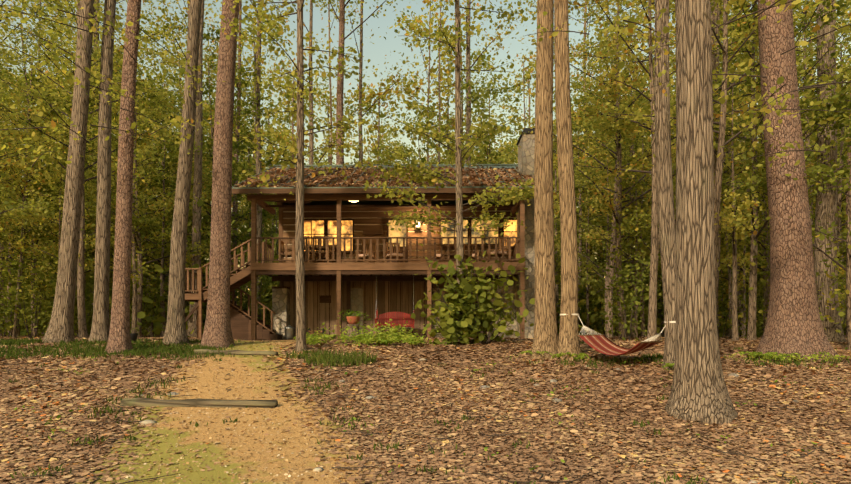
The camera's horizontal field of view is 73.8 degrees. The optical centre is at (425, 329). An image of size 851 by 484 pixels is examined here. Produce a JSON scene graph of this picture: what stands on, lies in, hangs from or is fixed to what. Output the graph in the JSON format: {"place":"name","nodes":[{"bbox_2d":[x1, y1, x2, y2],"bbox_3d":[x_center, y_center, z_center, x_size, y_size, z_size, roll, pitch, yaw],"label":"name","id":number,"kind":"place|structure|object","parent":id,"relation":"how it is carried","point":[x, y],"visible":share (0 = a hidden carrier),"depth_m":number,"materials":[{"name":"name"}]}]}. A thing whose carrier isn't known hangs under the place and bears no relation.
{"place":"outdoors","nodes":[
{"label":"outdoors","id":0,"kind":"place"},
{"bbox_2d":[74,340,384,483],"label":"gravel path","id":1,"kind":"structure","parent":0,"point":[216,471],"depth_m":8.27,"materials":[{"name":"beige gravel"}]},
{"bbox_2d":[120,349,277,407],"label":"log steps","id":2,"kind":"structure","parent":1,"relation":"on","point":[150,402],"depth_m":9.98,"materials":[{"name":"wood"}]},
{"bbox_2d":[0,334,850,483],"bbox_3d":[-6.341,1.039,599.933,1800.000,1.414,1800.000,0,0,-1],"label":"leaf litter","id":3,"kind":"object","parent":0,"point":[825,416],"depth_m":9.70,"materials":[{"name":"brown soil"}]},
{"bbox_2d":[130,333,137,342],"bbox_3d":[-9.489,0.270,18.329,0.360,0.290,0.351,0,0,-1],"label":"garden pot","id":4,"kind":"object","parent":3,"relation":"on","point":[134,336],"visible":0.54,"depth_m":18.25,"materials":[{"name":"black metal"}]},
{"bbox_2d":[185,239,282,339],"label":"cabin stairs","id":5,"kind":"structure","parent":3,"relation":"on","point":[240,319],"depth_m":21.64,"materials":[{"name":"brown wood"}]},
{"bbox_2d":[284,325,293,338],"bbox_3d":[-5.261,0.099,21.935,0.390,0.536,0.390,0,0,1],"label":"trash can","id":6,"kind":"object","parent":3,"relation":"on","point":[289,331],"visible":1,"depth_m":21.79,"materials":[{"name":"grey metal"}]},
{"bbox_2d":[308,328,324,335],"bbox_3d":[-4.286,0.157,22.270,0.610,0.420,0.400,0,0,1],"label":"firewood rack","id":7,"kind":"object","parent":3,"relation":"on","point":[310,332],"visible":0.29,"depth_m":22.09,"materials":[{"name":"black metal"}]},
{"bbox_2d":[346,316,359,338],"bbox_3d":[-2.551,0.002,19.993,0.520,0.930,0.520,0,0,1],"label":"stump planter","id":8,"kind":"object","parent":3,"relation":"on","point":[354,321],"visible":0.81,"depth_m":19.81,"materials":[{"name":"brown wood"}]},
{"bbox_2d":[232,187,533,340],"bbox_3d":[-1.248,-2.876,21.501,11.100,6.885,3.253,0,0,1],"label":"cabin porch frame","id":9,"kind":"object","parent":3,"relation":"on","point":[338,271],"visible":0.65,"depth_m":20.36,"materials":[{"name":"brown wood"}]},
{"bbox_2d":[375,275,414,327],"bbox_3d":[-1.165,-1.113,21.635,1.490,2.100,0.726,0,0,1],"label":"porch swing","id":10,"kind":"object","parent":9,"relation":"hanging from","point":[399,318],"visible":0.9,"depth_m":21.89,"materials":[{"name":"red paint"}]},
{"bbox_2d":[272,128,534,338],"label":"cabin walls","id":11,"kind":"structure","parent":3,"relation":"on","point":[321,301],"depth_m":22.91,"materials":[{"name":"brown wood"}]},
{"bbox_2d":[234,165,533,186],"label":"roof leaf litter","id":12,"kind":"object","parent":11,"relation":"on","point":[351,182],"visible":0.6,"depth_m":21.64,"materials":[{"name":"brown plant"}]},
{"bbox_2d":[243,165,533,186],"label":"cabin roof","id":13,"kind":"structure","parent":11,"relation":"on","point":[473,173],"depth_m":22.50,"materials":[{"name":"plant"}]},
{"bbox_2d":[232,164,533,204],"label":"roof","id":14,"kind":"structure","parent":13,"relation":"attached to","point":[435,202],"depth_m":25.18,"materials":[{"name":"brown wood"}]},
{"bbox_2d":[279,236,508,262],"bbox_3d":[-1.126,-2.956,21.697,8.856,1.105,2.170,0,0,1],"label":"porch furniture","id":15,"kind":"object","parent":11,"relation":"on","point":[400,255],"visible":0.58,"depth_m":21.82,"materials":[{"name":"brown wood"}]},
{"bbox_2d":[0,103,846,337],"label":"understorey foliage","id":16,"kind":"object","parent":3,"relation":"on","point":[157,327],"visible":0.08,"depth_m":29.32,"materials":[{"name":"green plant"}]},
{"bbox_2d":[0,337,849,483],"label":"grass and weeds","id":17,"kind":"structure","parent":3,"relation":"on","point":[324,357],"depth_m":14.08,"materials":[{"name":"green plant"}]},
{"bbox_2d":[0,336,850,483],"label":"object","id":18,"kind":"object","parent":3,"relation":"on","point":[741,342],"depth_m":8.93,"materials":[{"name":"brown plant"}]},
{"bbox_2d":[0,0,850,340],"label":"understorey foliage","id":19,"kind":"object","parent":3,"relation":"on","point":[596,316],"visible":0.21,"depth_m":23.88,"materials":[{"name":"green plant"}]},
{"bbox_2d":[0,0,850,350],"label":"tree trunks","id":20,"kind":"object","parent":3,"relation":"on","point":[736,304],"visible":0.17,"depth_m":24.06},
{"bbox_2d":[0,0,850,343],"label":"tree branches","id":21,"kind":"object","parent":20,"relation":"attached to","point":[736,110],"visible":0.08,"depth_m":21.56,"materials":[{"name":"green wood"}]},
{"bbox_2d":[0,0,850,302],"bbox_3d":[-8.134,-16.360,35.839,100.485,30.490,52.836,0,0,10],"label":"foliage canopy","id":22,"kind":"object","parent":21,"relation":"attached to","point":[606,122],"visible":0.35,"depth_m":22.01,"materials":[{"name":"green plant"}]},
{"bbox_2d":[40,358,821,483],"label":"ground stones","id":23,"kind":"object","parent":3,"relation":"on","point":[144,422],"visible":0.5,"depth_m":10.55,"materials":[{"name":"grey stone"}]},
{"bbox_2d":[14,309,850,481],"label":"ground cover plants","id":24,"kind":"object","parent":3,"relation":"on","point":[391,336],"visible":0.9,"depth_m":16.37,"materials":[{"name":"green plant"}]},
{"bbox_2d":[17,0,850,360],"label":"tree trunks","id":25,"kind":"object","parent":3,"relation":"on","point":[793,322],"visible":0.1,"depth_m":14.30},
{"bbox_2d":[42,0,846,424],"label":"tree trunks","id":26,"kind":"object","parent":3,"relation":"on","point":[700,394],"visible":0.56,"depth_m":15.61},
{"bbox_2d":[411,244,534,345],"bbox_3d":[1.654,-0.890,17.033,4.210,3.393,1.905,0,0,-9],"label":"shrub","id":27,"kind":"object","parent":3,"relation":"on","point":[450,325],"visible":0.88,"depth_m":16.74,"materials":[{"name":"green plant"}]},
{"bbox_2d":[148,0,813,360],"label":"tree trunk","id":28,"kind":"object","parent":3,"relation":"on","point":[546,338],"visible":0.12,"depth_m":14.19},
{"bbox_2d":[560,314,675,342],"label":"hammock ropes","id":29,"kind":"object","parent":28,"relation":"attached to","point":[651,339],"visible":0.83,"depth_m":13.12,"materials":[{"name":"fabric"}]},
{"bbox_2d":[0,0,850,309],"label":"sky","id":30,"kind":"structure","parent":0,"point":[376,52],"materials":[{"name":"blue"}]},
{"bbox_2d":[580,335,659,355],"bbox_3d":[4.583,0.363,13.343,1.421,0.460,1.400,0,0,41],"label":"hammock","id":31,"kind":"object","parent":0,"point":[603,344],"visible":0.83,"depth_m":13.45,"materials":[{"name":"fabric"}]}
]}

